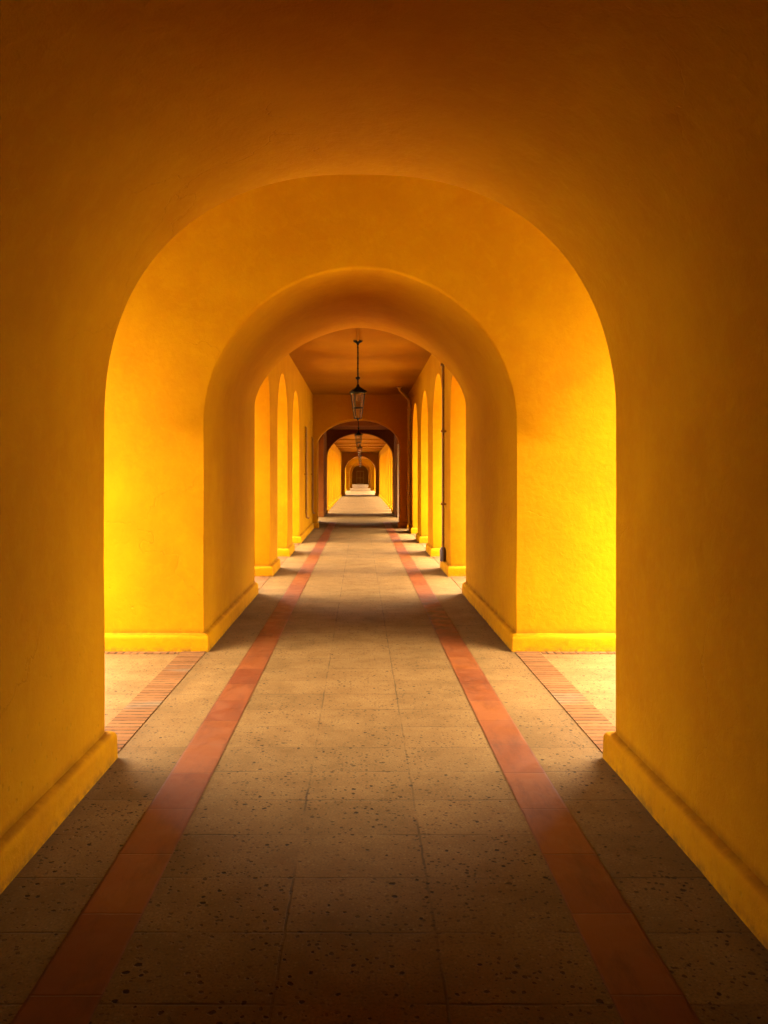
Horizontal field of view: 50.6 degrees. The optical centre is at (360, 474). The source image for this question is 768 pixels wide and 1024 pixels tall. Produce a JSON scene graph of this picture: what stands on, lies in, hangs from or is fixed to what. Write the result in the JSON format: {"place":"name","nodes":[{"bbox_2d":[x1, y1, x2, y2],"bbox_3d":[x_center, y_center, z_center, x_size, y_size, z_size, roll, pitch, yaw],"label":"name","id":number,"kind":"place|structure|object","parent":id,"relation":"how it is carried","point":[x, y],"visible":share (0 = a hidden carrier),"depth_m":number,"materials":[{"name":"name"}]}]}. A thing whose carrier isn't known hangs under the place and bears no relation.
{"place":"outdoors","nodes":[
{"label":"outdoors","id":0,"kind":"place"},
{"bbox_2d":[345,457,374,491],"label":"arcade","id":1,"kind":"object","parent":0,"point":[345,473],"visible":0.09,"depth_m":80.20,"materials":[{"name":"paint"}]},
{"bbox_2d":[0,484,767,1023],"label":"floor","id":2,"kind":"structure","parent":0,"point":[356,842],"depth_m":3.48,"materials":[{"name":"beige tile"}]},
{"bbox_2d":[11,522,336,1023],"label":"tile band","id":3,"kind":"object","parent":2,"relation":"on","point":[71,985],"visible":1,"depth_m":3.32,"materials":[{"name":"red tile"}]},
{"bbox_2d":[318,421,398,516],"bbox_3d":[0.000,-0.695,32.200,5.300,4.610,3.301,0,0,0],"label":"archway","id":4,"kind":"object","parent":2,"relation":"on","point":[329,438],"visible":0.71,"depth_m":31.88,"materials":[{"name":"orange paint"}]},
{"bbox_2d":[346,459,373,490],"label":"archway","id":5,"kind":"object","parent":2,"relation":"on","point":[367,462],"visible":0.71,"depth_m":82.00,"materials":[{"name":"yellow paint"}]},
{"bbox_2d":[254,328,465,576],"bbox_3d":[-0.001,-0.520,17.600,4.833,4.260,13.396,0,0,0],"label":"arcade","id":6,"kind":"object","parent":2,"relation":"on","point":[294,381],"visible":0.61,"depth_m":15.86,"materials":[{"name":"paint"}]},
{"bbox_2d":[304,426,308,518],"bbox_3d":[-1.358,-0.057,20.615,0.124,2.360,0.111,0,0,0],"label":"drainpipe","id":7,"kind":"object","parent":6,"relation":"attached to","point":[305,474],"depth_m":20.58,"materials":[{"name":"brown metal"}]},
{"bbox_2d":[311,437,314,513],"bbox_3d":[-1.358,0.023,23.415,0.124,2.240,0.111,0,0,0],"label":"wall conduit","id":8,"kind":"object","parent":6,"relation":"attached to","point":[312,474],"depth_m":23.40,"materials":[{"name":"brown metal"}]},
{"bbox_2d":[349,340,366,420],"bbox_3d":[-0.042,-1.680,14.500,0.252,1.440,0.252,0,0,-17],"label":"hanging lantern","id":9,"kind":"object","parent":6,"relation":"hanging from","point":[358,389],"visible":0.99,"depth_m":14.48,"materials":[{"name":"black metal"}]},
{"bbox_2d":[396,386,410,524],"bbox_3d":[1.209,-0.505,22.364,0.168,3.809,0.720,0,0,35],"label":"drainpipe","id":10,"kind":"object","parent":6,"relation":"attached to","point":[400,390],"visible":1,"depth_m":22.56,"materials":[{"name":"metal"}]},
{"bbox_2d":[440,363,445,561],"bbox_3d":[1.367,-0.485,13.420,0.107,3.830,0.104,0,0,0],"label":"drainpipe","id":11,"kind":"object","parent":6,"relation":"attached to","point":[442,554],"visible":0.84,"depth_m":13.40,"materials":[{"name":"brown metal"}]},
{"bbox_2d":[327,434,392,510],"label":"arcade","id":12,"kind":"object","parent":2,"relation":"on","point":[368,444],"visible":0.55,"depth_m":44.94,"materials":[{"name":"paint"}]},
{"bbox_2d":[352,465,367,483],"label":"end wall","id":13,"kind":"structure","parent":2,"relation":"on","point":[359,475],"depth_m":136.00,"materials":[{"name":"paint"}]},
{"bbox_2d":[357,471,363,483],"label":"door","id":14,"kind":"structure","parent":13,"relation":"in","point":[360,474],"depth_m":135.89,"materials":[{"name":"brown wood"}]},
{"bbox_2d":[105,174,615,651],"bbox_3d":[0.000,-0.895,9.134,6.300,5.010,3.635,0,0,0],"label":"archway","id":15,"kind":"object","parent":2,"relation":"on","point":[233,302],"visible":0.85,"depth_m":7.37,"materials":[{"name":"yellow paint"}]},
{"bbox_2d":[342,453,378,495],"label":"archway","id":16,"kind":"object","parent":2,"relation":"on","point":[373,458],"visible":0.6,"depth_m":62.30,"materials":[{"name":"yellow paint"}]},
{"bbox_2d":[350,463,370,487],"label":"archway","id":17,"kind":"object","parent":2,"relation":"on","point":[368,469],"visible":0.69,"depth_m":97.50,"materials":[{"name":"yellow paint"}]},
{"bbox_2d":[313,395,407,527],"bbox_3d":[0.000,-0.695,25.924,5.300,4.610,3.351,0,0,0],"label":"archway","id":18,"kind":"object","parent":2,"relation":"on","point":[390,412],"visible":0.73,"depth_m":24.30,"materials":[{"name":"orange paint"}]},
{"bbox_2d":[0,0,767,949],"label":"archway","id":19,"kind":"object","parent":2,"relation":"on","point":[614,152],"visible":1,"depth_m":3.36,"materials":[{"name":"yellow paint"}]},
{"bbox_2d":[383,522,701,1023],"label":"tile band","id":20,"kind":"object","parent":2,"relation":"on","point":[641,985],"visible":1,"depth_m":3.32,"materials":[{"name":"red tile"}]},
{"label":"pavement","id":21,"kind":"structure","parent":0,"visible":0},
{"bbox_2d":[105,652,178,653],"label":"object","id":22,"kind":"object","parent":21,"relation":"on","point":[141,652],"visible":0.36,"depth_m":7.28,"materials":[{"name":"brick"}]},
{"bbox_2d":[105,651,205,752],"bbox_3d":[-1.502,1.612,5.960,0.220,0.036,2.720,0,0,0],"label":"brick strip","id":23,"kind":"object","parent":21,"relation":"on","point":[127,722],"visible":0.57,"depth_m":5.78,"materials":[{"name":"brick"}]},
{"bbox_2d":[255,576,269,589],"bbox_3d":[-1.890,1.612,11.865,0.960,0.036,1.730,0,0,0],"label":"brick strip","id":24,"kind":"object","parent":21,"relation":"on","point":[260,580],"visible":0.07,"depth_m":12.29,"materials":[{"name":"brick"}]},
{"bbox_2d":[277,557,286,564],"bbox_3d":[-1.890,1.612,14.905,0.960,0.036,1.810,0,0,0],"label":"brick strip","id":25,"kind":"object","parent":21,"relation":"on","point":[282,559],"visible":0.14,"depth_m":15.26,"materials":[{"name":"brick"}]},
{"bbox_2d":[433,557,439,564],"bbox_3d":[1.890,1.612,14.905,0.960,0.036,1.810,0,0,0],"label":"brick strip","id":26,"kind":"object","parent":21,"relation":"on","point":[437,559],"visible":0.14,"depth_m":15.26,"materials":[{"name":"brick"}]},
{"bbox_2d":[450,576,465,589],"bbox_3d":[1.890,1.612,11.865,0.960,0.036,1.730,0,0,0],"label":"brick strip","id":27,"kind":"object","parent":21,"relation":"on","point":[459,581],"visible":0.07,"depth_m":12.35,"materials":[{"name":"brick"}]},
{"bbox_2d":[515,651,615,752],"bbox_3d":[1.502,1.612,5.960,0.220,0.036,2.720,0,0,0],"label":"brick strip","id":28,"kind":"object","parent":21,"relation":"on","point":[592,721],"visible":0.57,"depth_m":5.78,"materials":[{"name":"brick"}]},
{"bbox_2d":[541,652,614,653],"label":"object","id":29,"kind":"object","parent":21,"relation":"on","point":[578,652],"visible":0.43,"depth_m":7.28,"materials":[{"name":"brick"}]},
{"bbox_3d":[0.000,-0.525,29.100,5.300,4.250,2.996,0,0,0],"label":"cross passage","id":30,"kind":"object","parent":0,"visible":0},
{"bbox_2d":[355,421,362,448],"bbox_3d":[-0.060,-1.630,29.100,0.252,1.440,0.252,0,0,-17],"label":"hanging lantern","id":31,"kind":"object","parent":30,"relation":"hanging from","point":[358,433],"visible":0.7,"depth_m":29.06,"materials":[{"name":"black metal"}]}
]}

